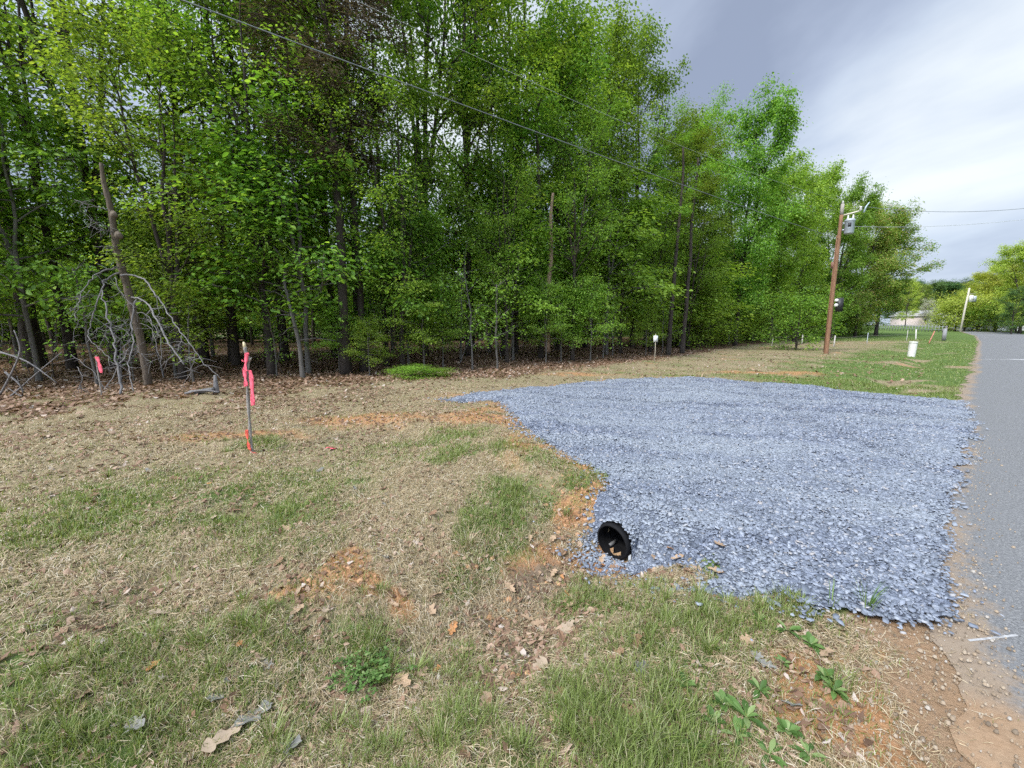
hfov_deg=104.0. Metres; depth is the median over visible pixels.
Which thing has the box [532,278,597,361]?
sapling
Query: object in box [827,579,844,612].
grass tuft
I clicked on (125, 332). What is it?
shrub
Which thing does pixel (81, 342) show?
bare sapling
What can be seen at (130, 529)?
grass tuft
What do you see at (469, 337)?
bare sapling
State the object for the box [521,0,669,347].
broadleaf tree
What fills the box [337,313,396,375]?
sapling
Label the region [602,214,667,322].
broadleaf tree
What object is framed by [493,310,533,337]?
shrub
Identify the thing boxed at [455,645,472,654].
oak leaf
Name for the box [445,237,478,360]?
tree
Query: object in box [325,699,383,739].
grass tuft
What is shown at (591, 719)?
oak leaf
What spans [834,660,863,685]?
grass tuft
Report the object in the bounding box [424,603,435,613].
oak leaf
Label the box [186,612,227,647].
grass tuft
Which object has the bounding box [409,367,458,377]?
ground plant
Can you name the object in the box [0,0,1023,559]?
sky
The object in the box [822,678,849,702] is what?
weed
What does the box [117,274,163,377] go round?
bare sapling
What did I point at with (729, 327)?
sapling
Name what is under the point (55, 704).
grass tuft
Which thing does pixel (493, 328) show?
shrub
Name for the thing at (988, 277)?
tree
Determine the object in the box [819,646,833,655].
oak leaf
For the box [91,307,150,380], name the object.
sapling
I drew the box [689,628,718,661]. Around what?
grass tuft
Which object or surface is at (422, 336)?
young tree
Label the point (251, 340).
forest tree
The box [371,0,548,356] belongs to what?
broadleaf tree
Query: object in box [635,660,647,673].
oak leaf
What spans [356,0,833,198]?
overhead wire
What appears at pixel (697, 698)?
grass tuft
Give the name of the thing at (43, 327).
understorey tree
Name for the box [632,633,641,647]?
oak leaf
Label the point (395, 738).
grass tuft
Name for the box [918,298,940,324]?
tree
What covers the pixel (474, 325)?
shrub
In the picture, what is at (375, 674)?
clover clump
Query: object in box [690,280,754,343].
understorey tree
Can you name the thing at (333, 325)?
sapling
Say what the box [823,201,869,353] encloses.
utility pole
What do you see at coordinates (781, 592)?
grass tuft
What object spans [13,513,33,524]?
grass tuft
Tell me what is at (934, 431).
gravel
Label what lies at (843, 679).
grass tuft
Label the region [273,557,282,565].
oak leaf
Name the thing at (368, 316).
shrub
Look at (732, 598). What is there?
grass tuft
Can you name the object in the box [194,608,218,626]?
grass tuft
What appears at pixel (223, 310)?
understorey tree
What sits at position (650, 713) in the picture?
grass tuft
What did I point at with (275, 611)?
grass tuft
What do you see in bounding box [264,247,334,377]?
tree
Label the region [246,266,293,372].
bare sapling
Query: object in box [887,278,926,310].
tree
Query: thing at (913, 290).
tree
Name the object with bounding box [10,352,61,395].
stick
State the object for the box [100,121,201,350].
forest tree
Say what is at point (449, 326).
shrub
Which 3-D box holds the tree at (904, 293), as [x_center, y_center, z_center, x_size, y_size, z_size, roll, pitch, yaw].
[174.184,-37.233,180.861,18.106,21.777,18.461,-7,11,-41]
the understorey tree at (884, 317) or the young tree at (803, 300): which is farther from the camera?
the understorey tree at (884, 317)
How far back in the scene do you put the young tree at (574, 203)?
17.06 m
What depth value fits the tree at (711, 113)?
21.41 m
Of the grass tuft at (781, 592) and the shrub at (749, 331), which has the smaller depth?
the grass tuft at (781, 592)
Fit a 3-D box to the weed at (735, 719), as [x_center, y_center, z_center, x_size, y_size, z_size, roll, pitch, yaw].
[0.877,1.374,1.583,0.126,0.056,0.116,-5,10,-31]
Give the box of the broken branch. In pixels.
[184,375,219,393]
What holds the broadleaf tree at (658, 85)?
on the ground at (948, 695)
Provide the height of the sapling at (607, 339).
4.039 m
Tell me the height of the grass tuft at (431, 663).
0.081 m
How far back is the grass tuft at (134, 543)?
2.94 m
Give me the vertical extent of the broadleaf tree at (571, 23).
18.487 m
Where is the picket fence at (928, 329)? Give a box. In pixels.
[872,324,945,332]
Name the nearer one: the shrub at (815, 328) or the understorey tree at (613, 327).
the understorey tree at (613, 327)
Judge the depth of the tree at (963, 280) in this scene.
186.99 m
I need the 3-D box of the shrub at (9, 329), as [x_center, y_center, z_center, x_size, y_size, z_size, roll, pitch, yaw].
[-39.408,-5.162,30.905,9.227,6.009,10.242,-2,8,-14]
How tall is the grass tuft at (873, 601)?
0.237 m
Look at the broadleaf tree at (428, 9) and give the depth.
16.19 m
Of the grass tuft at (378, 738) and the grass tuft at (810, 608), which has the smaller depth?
the grass tuft at (378, 738)
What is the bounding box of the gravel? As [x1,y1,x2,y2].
[431,376,1004,640]
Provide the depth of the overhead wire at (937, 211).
22.29 m
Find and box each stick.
[0,330,20,395]
[0,349,56,382]
[4,371,25,395]
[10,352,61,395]
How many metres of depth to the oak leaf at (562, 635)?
2.27 m
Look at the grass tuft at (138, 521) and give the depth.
3.21 m
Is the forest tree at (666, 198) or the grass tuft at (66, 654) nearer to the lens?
the grass tuft at (66, 654)
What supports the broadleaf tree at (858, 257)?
on the ground at (948, 695)
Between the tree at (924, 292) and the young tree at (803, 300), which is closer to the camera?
the young tree at (803, 300)
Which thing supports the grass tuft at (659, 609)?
on the ground at (948, 695)
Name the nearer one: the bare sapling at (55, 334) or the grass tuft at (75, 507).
the grass tuft at (75, 507)
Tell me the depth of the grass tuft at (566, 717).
1.64 m
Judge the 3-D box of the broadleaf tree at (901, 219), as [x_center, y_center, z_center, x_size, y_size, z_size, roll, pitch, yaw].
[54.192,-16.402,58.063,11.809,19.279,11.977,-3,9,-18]
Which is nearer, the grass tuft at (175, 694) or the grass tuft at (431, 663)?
the grass tuft at (175, 694)
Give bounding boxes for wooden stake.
[95,355,102,394]
[242,342,254,452]
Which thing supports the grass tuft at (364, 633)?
on the ground at (948, 695)
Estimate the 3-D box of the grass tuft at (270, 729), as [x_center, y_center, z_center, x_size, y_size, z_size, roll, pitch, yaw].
[-1.013,1.457,1.694,0.229,0.155,0.257,-8,11,-44]
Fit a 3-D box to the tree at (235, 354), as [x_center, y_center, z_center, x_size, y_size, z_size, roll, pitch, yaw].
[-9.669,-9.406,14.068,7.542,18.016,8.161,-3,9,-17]
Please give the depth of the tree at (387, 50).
15.42 m
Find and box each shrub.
[0,281,152,342]
[0,301,53,341]
[0,303,49,341]
[0,306,103,343]
[4,308,103,338]
[16,306,194,343]
[89,297,168,342]
[120,301,258,341]
[124,315,213,342]
[193,306,291,341]
[236,300,309,341]
[247,287,327,341]
[260,284,411,341]
[308,285,381,340]
[365,304,420,340]
[379,290,464,339]
[432,298,499,339]
[434,298,464,340]
[459,309,520,338]
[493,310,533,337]
[494,289,565,337]
[584,321,622,336]
[594,318,636,335]
[638,286,751,349]
[657,295,736,346]
[692,296,752,345]
[698,307,765,343]
[720,310,774,342]
[738,319,766,341]
[742,306,817,338]
[748,306,793,340]
[784,312,826,338]
[788,310,835,337]
[813,315,849,336]
[822,307,872,336]
[837,306,891,334]
[839,316,861,335]
[858,321,874,333]
[920,289,992,331]
[924,299,969,330]
[929,292,1022,330]
[944,303,1007,331]
[947,286,1018,331]
[972,303,1023,332]
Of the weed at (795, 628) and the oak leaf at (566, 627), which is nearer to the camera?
the weed at (795, 628)
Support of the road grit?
on the road
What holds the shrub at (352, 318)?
on the ground at (948, 695)
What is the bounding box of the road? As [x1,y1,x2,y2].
[880,325,1023,767]
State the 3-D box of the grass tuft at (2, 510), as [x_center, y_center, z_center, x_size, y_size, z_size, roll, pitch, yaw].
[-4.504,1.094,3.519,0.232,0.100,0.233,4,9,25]
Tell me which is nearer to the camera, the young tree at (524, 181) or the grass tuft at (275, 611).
the grass tuft at (275, 611)
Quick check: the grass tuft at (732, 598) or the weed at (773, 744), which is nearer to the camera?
the weed at (773, 744)
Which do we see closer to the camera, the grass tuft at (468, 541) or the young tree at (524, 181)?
the grass tuft at (468, 541)
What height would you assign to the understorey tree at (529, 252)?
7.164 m
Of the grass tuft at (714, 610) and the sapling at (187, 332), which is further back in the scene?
the sapling at (187, 332)
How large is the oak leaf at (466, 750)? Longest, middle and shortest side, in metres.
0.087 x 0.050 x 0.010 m
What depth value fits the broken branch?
9.32 m
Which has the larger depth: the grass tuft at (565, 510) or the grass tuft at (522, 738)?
the grass tuft at (565, 510)
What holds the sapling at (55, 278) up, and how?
on the ground at (948, 695)
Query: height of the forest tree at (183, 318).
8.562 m
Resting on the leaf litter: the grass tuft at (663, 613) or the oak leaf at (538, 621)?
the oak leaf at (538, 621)
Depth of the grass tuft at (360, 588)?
2.48 m
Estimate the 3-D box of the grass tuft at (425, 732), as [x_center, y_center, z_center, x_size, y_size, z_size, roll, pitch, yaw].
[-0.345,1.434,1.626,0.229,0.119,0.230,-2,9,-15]
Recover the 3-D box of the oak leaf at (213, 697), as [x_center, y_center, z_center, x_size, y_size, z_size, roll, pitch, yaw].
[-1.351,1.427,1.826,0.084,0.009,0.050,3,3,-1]
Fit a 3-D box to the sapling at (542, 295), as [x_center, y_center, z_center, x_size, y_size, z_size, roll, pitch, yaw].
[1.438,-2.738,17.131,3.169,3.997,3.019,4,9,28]
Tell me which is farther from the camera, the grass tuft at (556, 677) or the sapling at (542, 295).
the sapling at (542, 295)
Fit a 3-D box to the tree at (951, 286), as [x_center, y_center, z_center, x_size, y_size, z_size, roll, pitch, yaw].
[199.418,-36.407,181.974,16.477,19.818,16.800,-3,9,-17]
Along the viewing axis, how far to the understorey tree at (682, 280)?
28.54 m
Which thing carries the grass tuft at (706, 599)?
on the ground at (948, 695)
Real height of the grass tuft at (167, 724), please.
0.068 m
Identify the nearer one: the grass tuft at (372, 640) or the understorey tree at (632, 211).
the grass tuft at (372, 640)
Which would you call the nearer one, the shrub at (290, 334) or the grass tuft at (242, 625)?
the grass tuft at (242, 625)
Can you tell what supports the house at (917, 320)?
on the ground at (948, 695)
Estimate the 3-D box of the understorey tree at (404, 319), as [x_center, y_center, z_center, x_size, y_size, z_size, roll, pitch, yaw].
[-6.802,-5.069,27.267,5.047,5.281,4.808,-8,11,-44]
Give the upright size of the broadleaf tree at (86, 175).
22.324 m
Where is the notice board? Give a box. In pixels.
[653,334,657,360]
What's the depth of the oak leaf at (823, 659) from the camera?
1.92 m
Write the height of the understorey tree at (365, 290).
10.533 m
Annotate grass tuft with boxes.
[0,501,11,513]
[1,530,33,544]
[10,670,94,716]
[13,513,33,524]
[14,645,72,676]
[19,703,96,750]
[22,538,44,550]
[39,625,96,659]
[41,529,68,540]
[43,644,86,672]
[44,684,91,723]
[47,627,93,651]
[53,708,118,747]
[63,504,78,512]
[67,629,103,661]
[69,493,96,503]
[70,527,99,543]
[85,648,117,673]
[92,668,125,691]
[98,466,122,477]
[114,695,183,744]
[124,523,142,534]
[126,535,144,548]
[127,515,142,525]
[127,614,189,650]
[138,534,157,547]
[158,682,185,706]
[160,615,222,651]
[160,716,175,732]
[161,691,210,740]
[179,642,244,686]
[185,673,213,710]
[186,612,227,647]
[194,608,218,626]
[214,600,267,634]
[217,607,242,628]
[217,610,238,625]
[221,586,254,607]
[223,677,248,695]
[226,604,281,640]
[227,607,263,631]
[242,687,300,758]
[253,586,282,614]
[258,597,285,614]
[260,722,299,766]
[268,599,294,621]
[314,692,355,739]
[317,730,347,757]
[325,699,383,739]
[339,640,385,683]
[344,631,373,656]
[357,581,372,594]
[358,621,382,644]
[358,719,400,757]
[360,623,382,655]
[361,657,407,692]
[366,641,413,675]
[370,575,394,595]
[372,719,420,757]
[389,637,435,681]
[400,702,448,760]
[404,665,425,686]
[415,701,476,758]
[421,655,440,671]
[434,683,475,736]
[437,663,453,681]
[444,678,473,701]
[446,690,495,731]
[452,525,483,549]
[455,637,477,656]
[458,649,473,665]
[473,691,509,723]
[488,713,526,758]
[502,726,544,763]
[503,710,544,766]
[515,680,539,706]
[538,658,563,682]
[544,668,571,687]
[544,681,595,744]
[557,502,573,516]
[562,718,608,767]
[570,721,618,766]
[584,685,614,711]
[625,696,686,757]
[632,674,685,716]
[635,692,676,729]
[635,715,679,762]
[637,620,663,644]
[641,618,666,638]
[647,602,679,623]
[648,580,681,603]
[648,653,695,686]
[649,679,703,742]
[650,600,679,624]
[652,661,696,704]
[672,617,710,643]
[677,675,708,711]
[682,575,724,596]
[683,686,715,713]
[686,591,723,611]
[687,593,710,610]
[689,597,735,621]
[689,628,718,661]
[691,627,730,657]
[693,629,725,654]
[702,599,728,618]
[715,634,736,656]
[717,584,742,608]
[735,584,780,612]
[767,581,802,604]
[769,585,794,603]
[774,584,819,608]
[781,586,816,612]
[787,588,814,605]
[799,658,857,700]
[803,694,822,711]
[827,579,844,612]
[828,704,854,723]
[833,675,855,695]
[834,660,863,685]
[853,577,891,616]
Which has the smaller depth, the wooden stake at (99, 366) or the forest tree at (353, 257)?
the wooden stake at (99, 366)
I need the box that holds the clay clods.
[229,427,651,706]
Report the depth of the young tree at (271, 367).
11.17 m
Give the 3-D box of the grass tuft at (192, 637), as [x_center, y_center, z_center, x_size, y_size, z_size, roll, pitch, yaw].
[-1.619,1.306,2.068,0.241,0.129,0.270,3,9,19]
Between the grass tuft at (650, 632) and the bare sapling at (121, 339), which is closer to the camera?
the grass tuft at (650, 632)
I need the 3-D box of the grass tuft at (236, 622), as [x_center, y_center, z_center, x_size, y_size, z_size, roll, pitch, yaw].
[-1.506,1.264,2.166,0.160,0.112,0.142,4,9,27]
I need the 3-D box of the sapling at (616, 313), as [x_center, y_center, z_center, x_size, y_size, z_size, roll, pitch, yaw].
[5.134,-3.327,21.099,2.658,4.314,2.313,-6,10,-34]
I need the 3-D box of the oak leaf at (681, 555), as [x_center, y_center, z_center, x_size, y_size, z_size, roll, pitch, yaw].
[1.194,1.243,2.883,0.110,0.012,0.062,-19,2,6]
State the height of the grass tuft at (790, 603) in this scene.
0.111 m
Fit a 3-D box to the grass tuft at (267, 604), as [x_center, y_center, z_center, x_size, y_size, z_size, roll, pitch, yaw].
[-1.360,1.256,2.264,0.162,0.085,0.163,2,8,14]
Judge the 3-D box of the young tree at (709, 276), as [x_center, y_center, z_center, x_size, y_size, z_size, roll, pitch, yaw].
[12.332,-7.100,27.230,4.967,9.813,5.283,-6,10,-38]
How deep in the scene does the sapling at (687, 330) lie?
27.92 m
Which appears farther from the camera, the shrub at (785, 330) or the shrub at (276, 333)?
the shrub at (785, 330)
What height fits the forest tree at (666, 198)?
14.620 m
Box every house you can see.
[889,310,934,325]
[925,313,959,325]
[981,319,1023,330]
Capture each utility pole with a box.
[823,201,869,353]
[959,288,976,331]
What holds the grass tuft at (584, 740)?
on the ground at (948, 695)
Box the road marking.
[967,634,1017,640]
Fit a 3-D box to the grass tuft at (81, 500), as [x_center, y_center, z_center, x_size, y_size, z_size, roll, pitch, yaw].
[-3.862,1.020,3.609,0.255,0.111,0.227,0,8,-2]
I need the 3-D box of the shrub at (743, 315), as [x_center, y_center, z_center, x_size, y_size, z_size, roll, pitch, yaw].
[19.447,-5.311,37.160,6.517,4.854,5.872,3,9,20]
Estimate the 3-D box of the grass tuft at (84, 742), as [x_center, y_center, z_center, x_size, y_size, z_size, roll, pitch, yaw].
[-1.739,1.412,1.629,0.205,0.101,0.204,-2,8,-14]
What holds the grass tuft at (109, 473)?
on the ground at (948, 695)
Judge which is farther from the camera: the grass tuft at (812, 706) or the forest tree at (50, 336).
the forest tree at (50, 336)
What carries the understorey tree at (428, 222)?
on the ground at (948, 695)
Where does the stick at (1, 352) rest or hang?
on the ground at (948, 695)
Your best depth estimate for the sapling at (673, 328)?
25.35 m
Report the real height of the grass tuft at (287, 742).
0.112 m
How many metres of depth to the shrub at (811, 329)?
50.57 m
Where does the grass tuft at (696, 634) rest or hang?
on the ground at (948, 695)
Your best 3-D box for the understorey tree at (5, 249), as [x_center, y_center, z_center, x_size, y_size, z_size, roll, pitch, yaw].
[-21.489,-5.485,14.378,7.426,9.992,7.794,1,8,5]
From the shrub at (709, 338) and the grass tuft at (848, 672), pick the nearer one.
the grass tuft at (848, 672)
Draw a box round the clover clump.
[324,638,416,702]
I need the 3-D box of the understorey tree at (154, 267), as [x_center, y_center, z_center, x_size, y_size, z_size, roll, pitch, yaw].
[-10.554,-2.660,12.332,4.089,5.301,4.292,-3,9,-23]
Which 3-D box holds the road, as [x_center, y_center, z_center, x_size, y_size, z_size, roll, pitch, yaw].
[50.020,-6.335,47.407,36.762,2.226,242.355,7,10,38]
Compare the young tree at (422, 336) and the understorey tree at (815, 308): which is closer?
the young tree at (422, 336)
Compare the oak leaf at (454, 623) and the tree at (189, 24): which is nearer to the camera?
the oak leaf at (454, 623)
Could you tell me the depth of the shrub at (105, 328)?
29.70 m
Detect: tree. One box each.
[0,0,159,369]
[0,0,227,367]
[0,0,294,361]
[0,1,127,367]
[0,48,39,282]
[0,77,151,381]
[0,115,83,320]
[0,167,49,305]
[0,212,96,360]
[0,221,83,344]
[1,143,85,352]
[2,259,103,334]
[6,163,192,359]
[7,0,291,379]
[26,206,180,335]
[53,162,219,394]
[53,238,98,339]
[65,225,158,344]
[70,0,321,365]
[78,0,375,374]
[79,208,251,376]
[80,0,280,361]
[93,227,255,347]
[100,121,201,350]
[102,53,440,373]
[109,189,291,357]
[113,0,335,366]
[129,0,372,361]
[169,223,204,344]
[177,139,366,322]
[213,0,465,371]
[214,0,394,357]
[215,0,418,374]
[216,224,271,344]
[237,249,322,329]
[249,29,438,359]
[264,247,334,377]
[274,0,481,368]
[281,145,363,347]
[283,234,373,325]
[289,140,463,352]
[289,247,318,338]
[290,0,480,365]
[301,200,350,338]
[304,0,530,355]
[336,171,474,366]
[359,182,432,345]
[362,184,478,321]
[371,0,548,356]
[377,275,460,369]
[379,270,453,344]
[403,0,589,355]
[422,0,614,353]
[431,122,591,352]
[440,153,496,345]
[443,121,550,362]
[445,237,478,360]
[450,0,637,358]
[452,213,511,337]
[454,244,511,342]
[460,192,583,359]
[483,0,645,349]
[496,241,537,340]
[498,245,555,341]
[520,81,635,360]
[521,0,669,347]
[524,243,598,345]
[543,150,717,354]
[544,193,553,351]
[545,253,608,335]
[557,271,630,360]
[566,240,631,343]
[572,137,644,347]
[576,8,707,347]
[578,215,684,342]
[584,186,665,352]
[598,311,629,333]
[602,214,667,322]
[617,181,706,351]
[620,131,705,346]
[626,262,692,348]
[637,80,741,354]
[640,104,741,345]
[653,92,736,352]
[657,226,775,328]
[658,270,712,346]
[661,165,745,341]
[664,198,733,348]
[683,255,730,345]
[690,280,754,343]
[699,182,749,339]
[705,72,815,345]
[713,258,776,330]
[732,290,785,339]
[734,146,836,342]
[744,284,853,349]
[766,155,862,340]
[791,288,832,328]
[809,171,891,338]
[824,193,915,336]
[848,196,944,334]
[851,290,912,332]
[882,277,923,318]
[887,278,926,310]
[895,277,924,324]
[905,279,950,310]
[910,283,938,310]
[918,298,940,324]
[934,281,974,312]
[944,277,976,295]
[954,272,1022,323]
[963,259,1023,330]
[978,240,1023,333]
[991,285,1023,333]
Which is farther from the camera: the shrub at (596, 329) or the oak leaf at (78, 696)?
the shrub at (596, 329)
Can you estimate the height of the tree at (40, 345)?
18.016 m
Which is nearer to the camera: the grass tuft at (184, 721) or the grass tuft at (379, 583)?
the grass tuft at (184, 721)
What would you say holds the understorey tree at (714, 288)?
on the ground at (948, 695)
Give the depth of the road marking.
2.04 m
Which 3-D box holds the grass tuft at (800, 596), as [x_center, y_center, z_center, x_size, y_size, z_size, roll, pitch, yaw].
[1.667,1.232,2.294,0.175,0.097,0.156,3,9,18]
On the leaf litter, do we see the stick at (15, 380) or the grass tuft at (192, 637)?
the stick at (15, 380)
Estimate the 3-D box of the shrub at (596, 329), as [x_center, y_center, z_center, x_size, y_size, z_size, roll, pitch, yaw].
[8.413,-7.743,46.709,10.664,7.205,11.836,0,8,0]
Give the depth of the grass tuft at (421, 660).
2.08 m
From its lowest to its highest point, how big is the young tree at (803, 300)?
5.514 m
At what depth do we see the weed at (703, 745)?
1.52 m
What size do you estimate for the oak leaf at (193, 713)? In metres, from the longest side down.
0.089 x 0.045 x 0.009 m
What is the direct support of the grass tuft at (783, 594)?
on the ground at (948, 695)
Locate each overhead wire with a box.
[181,0,837,238]
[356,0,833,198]
[855,219,1023,226]
[862,206,1023,211]
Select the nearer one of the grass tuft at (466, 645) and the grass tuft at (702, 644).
the grass tuft at (702, 644)
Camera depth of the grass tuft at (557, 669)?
1.92 m
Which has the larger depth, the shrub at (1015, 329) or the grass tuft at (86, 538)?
the shrub at (1015, 329)
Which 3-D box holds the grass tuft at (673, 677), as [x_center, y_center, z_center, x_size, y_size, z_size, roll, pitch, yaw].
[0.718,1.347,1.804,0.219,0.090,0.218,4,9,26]
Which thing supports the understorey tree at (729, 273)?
on the ground at (948, 695)
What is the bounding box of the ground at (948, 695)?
[0,325,1023,767]
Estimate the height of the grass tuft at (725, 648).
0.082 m
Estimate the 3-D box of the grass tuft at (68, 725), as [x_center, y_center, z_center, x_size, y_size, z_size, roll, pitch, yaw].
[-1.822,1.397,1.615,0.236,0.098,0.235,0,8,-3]
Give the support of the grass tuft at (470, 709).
on the ground at (948, 695)
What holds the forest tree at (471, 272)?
on the ground at (948, 695)
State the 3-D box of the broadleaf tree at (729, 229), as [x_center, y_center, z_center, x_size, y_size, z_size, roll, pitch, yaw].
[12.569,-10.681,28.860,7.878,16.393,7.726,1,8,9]
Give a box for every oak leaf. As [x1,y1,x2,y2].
[74,690,91,699]
[124,714,144,731]
[149,609,169,614]
[181,707,194,718]
[196,722,242,752]
[207,692,223,701]
[220,697,234,716]
[230,700,272,727]
[260,657,273,669]
[270,734,301,753]
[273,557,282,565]
[290,602,304,614]
[322,604,329,611]
[356,603,365,615]
[392,671,410,686]
[398,586,405,596]
[417,666,427,675]
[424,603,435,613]
[448,621,457,634]
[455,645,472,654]
[456,745,469,757]
[480,690,493,706]
[505,583,515,591]
[520,613,531,619]
[531,618,543,626]
[531,656,547,670]
[548,535,555,542]
[549,710,565,725]
[550,569,557,576]
[559,619,573,633]
[559,630,566,640]
[589,716,602,730]
[597,554,604,562]
[609,647,625,658]
[621,703,633,713]
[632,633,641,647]
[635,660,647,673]
[670,553,683,558]
[708,566,722,572]
[737,633,753,646]
[751,651,763,657]
[754,657,775,668]
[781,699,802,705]
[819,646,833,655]
[820,657,830,663]
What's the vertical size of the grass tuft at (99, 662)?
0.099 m
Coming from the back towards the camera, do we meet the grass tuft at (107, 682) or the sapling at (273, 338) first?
the sapling at (273, 338)
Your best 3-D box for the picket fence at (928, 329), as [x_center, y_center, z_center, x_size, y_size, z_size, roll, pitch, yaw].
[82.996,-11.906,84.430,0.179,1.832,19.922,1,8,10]
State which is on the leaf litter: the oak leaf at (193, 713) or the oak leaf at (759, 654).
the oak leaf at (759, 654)
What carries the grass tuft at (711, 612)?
on the ground at (948, 695)
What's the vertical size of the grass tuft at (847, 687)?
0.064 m
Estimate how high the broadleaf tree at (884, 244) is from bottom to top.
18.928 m
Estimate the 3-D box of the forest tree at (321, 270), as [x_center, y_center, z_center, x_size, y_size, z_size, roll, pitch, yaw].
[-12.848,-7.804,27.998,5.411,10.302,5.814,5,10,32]
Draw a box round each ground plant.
[381,363,441,379]
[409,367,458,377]
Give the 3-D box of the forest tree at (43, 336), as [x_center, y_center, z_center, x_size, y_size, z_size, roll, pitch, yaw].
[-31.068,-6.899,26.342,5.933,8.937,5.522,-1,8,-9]
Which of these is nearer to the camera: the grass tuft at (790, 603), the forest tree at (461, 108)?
the grass tuft at (790, 603)
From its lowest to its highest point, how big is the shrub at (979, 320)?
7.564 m
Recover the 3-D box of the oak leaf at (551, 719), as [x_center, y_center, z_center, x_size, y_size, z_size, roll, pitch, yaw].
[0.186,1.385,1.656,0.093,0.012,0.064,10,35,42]
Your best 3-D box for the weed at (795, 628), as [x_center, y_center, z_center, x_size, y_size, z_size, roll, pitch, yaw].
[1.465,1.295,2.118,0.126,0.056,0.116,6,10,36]
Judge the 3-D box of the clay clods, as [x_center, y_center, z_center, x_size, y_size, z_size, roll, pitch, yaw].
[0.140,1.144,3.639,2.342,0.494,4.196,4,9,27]
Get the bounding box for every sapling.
[0,298,13,365]
[0,306,46,368]
[0,321,12,345]
[8,254,150,385]
[11,311,29,372]
[39,251,87,376]
[48,302,59,359]
[61,285,98,365]
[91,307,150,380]
[106,262,132,378]
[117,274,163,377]
[148,297,220,382]
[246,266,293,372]
[248,310,306,375]
[301,300,375,362]
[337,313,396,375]
[401,271,485,367]
[443,263,501,369]
[460,273,535,368]
[460,296,477,361]
[516,271,578,362]
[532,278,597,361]
[585,279,631,357]
[597,278,633,354]
[626,303,665,354]
[648,294,685,352]
[658,308,680,347]
[676,316,697,345]
[697,298,730,343]
[713,310,742,344]
[745,315,768,342]
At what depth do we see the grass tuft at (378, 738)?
1.66 m
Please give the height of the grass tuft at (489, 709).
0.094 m
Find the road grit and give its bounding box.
[700,434,1023,767]
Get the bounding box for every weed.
[673,672,695,698]
[681,733,706,752]
[699,704,725,732]
[709,689,731,711]
[718,714,755,752]
[724,694,768,737]
[747,677,771,698]
[754,737,787,767]
[773,654,790,667]
[775,619,801,640]
[776,717,804,739]
[788,739,830,767]
[800,631,824,654]
[814,665,835,683]
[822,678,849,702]
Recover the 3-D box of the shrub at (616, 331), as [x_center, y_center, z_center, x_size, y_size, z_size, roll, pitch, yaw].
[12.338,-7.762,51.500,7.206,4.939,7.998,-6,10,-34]
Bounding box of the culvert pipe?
[597,521,631,559]
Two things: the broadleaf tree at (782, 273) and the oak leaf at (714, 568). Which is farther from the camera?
the broadleaf tree at (782, 273)
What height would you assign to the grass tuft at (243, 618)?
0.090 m
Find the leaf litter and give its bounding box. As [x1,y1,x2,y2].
[0,342,924,767]
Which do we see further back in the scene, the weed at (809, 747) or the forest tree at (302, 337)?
the forest tree at (302, 337)
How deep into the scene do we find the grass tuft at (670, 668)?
1.87 m
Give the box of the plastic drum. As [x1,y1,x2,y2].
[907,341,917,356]
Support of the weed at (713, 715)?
on the ground at (948, 695)
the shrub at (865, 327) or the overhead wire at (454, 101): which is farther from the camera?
the shrub at (865, 327)
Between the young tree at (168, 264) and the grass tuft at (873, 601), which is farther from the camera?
the young tree at (168, 264)
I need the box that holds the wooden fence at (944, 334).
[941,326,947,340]
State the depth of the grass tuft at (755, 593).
2.31 m
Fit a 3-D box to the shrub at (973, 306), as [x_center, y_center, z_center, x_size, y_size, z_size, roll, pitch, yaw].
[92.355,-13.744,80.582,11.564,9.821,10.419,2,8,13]
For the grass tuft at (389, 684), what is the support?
on the ground at (948, 695)
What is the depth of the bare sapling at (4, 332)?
14.08 m
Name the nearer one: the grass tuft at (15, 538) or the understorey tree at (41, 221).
the grass tuft at (15, 538)
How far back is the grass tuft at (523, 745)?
1.53 m
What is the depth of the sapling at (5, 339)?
10.55 m
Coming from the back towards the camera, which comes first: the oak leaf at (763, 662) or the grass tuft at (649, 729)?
the oak leaf at (763, 662)
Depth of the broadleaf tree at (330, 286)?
15.28 m
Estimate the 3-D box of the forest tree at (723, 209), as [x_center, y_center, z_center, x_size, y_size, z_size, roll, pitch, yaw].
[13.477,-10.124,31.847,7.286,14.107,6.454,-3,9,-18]
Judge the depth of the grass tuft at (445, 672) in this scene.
2.05 m
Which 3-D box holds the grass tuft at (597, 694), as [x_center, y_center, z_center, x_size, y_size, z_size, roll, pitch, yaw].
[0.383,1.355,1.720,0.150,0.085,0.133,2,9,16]
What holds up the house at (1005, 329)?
on the ground at (948, 695)
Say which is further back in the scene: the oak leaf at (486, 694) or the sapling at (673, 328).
the sapling at (673, 328)
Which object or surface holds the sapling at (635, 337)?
on the ground at (948, 695)
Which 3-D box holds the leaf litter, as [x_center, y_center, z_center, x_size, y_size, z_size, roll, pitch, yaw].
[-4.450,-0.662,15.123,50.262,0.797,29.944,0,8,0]
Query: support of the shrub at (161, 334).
on the ground at (948, 695)
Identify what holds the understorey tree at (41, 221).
on the ground at (948, 695)
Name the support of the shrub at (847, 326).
on the ground at (948, 695)
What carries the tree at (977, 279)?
on the ground at (948, 695)
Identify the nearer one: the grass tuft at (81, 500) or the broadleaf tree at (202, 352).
the grass tuft at (81, 500)
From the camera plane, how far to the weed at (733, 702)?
1.65 m
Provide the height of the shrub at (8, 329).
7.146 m

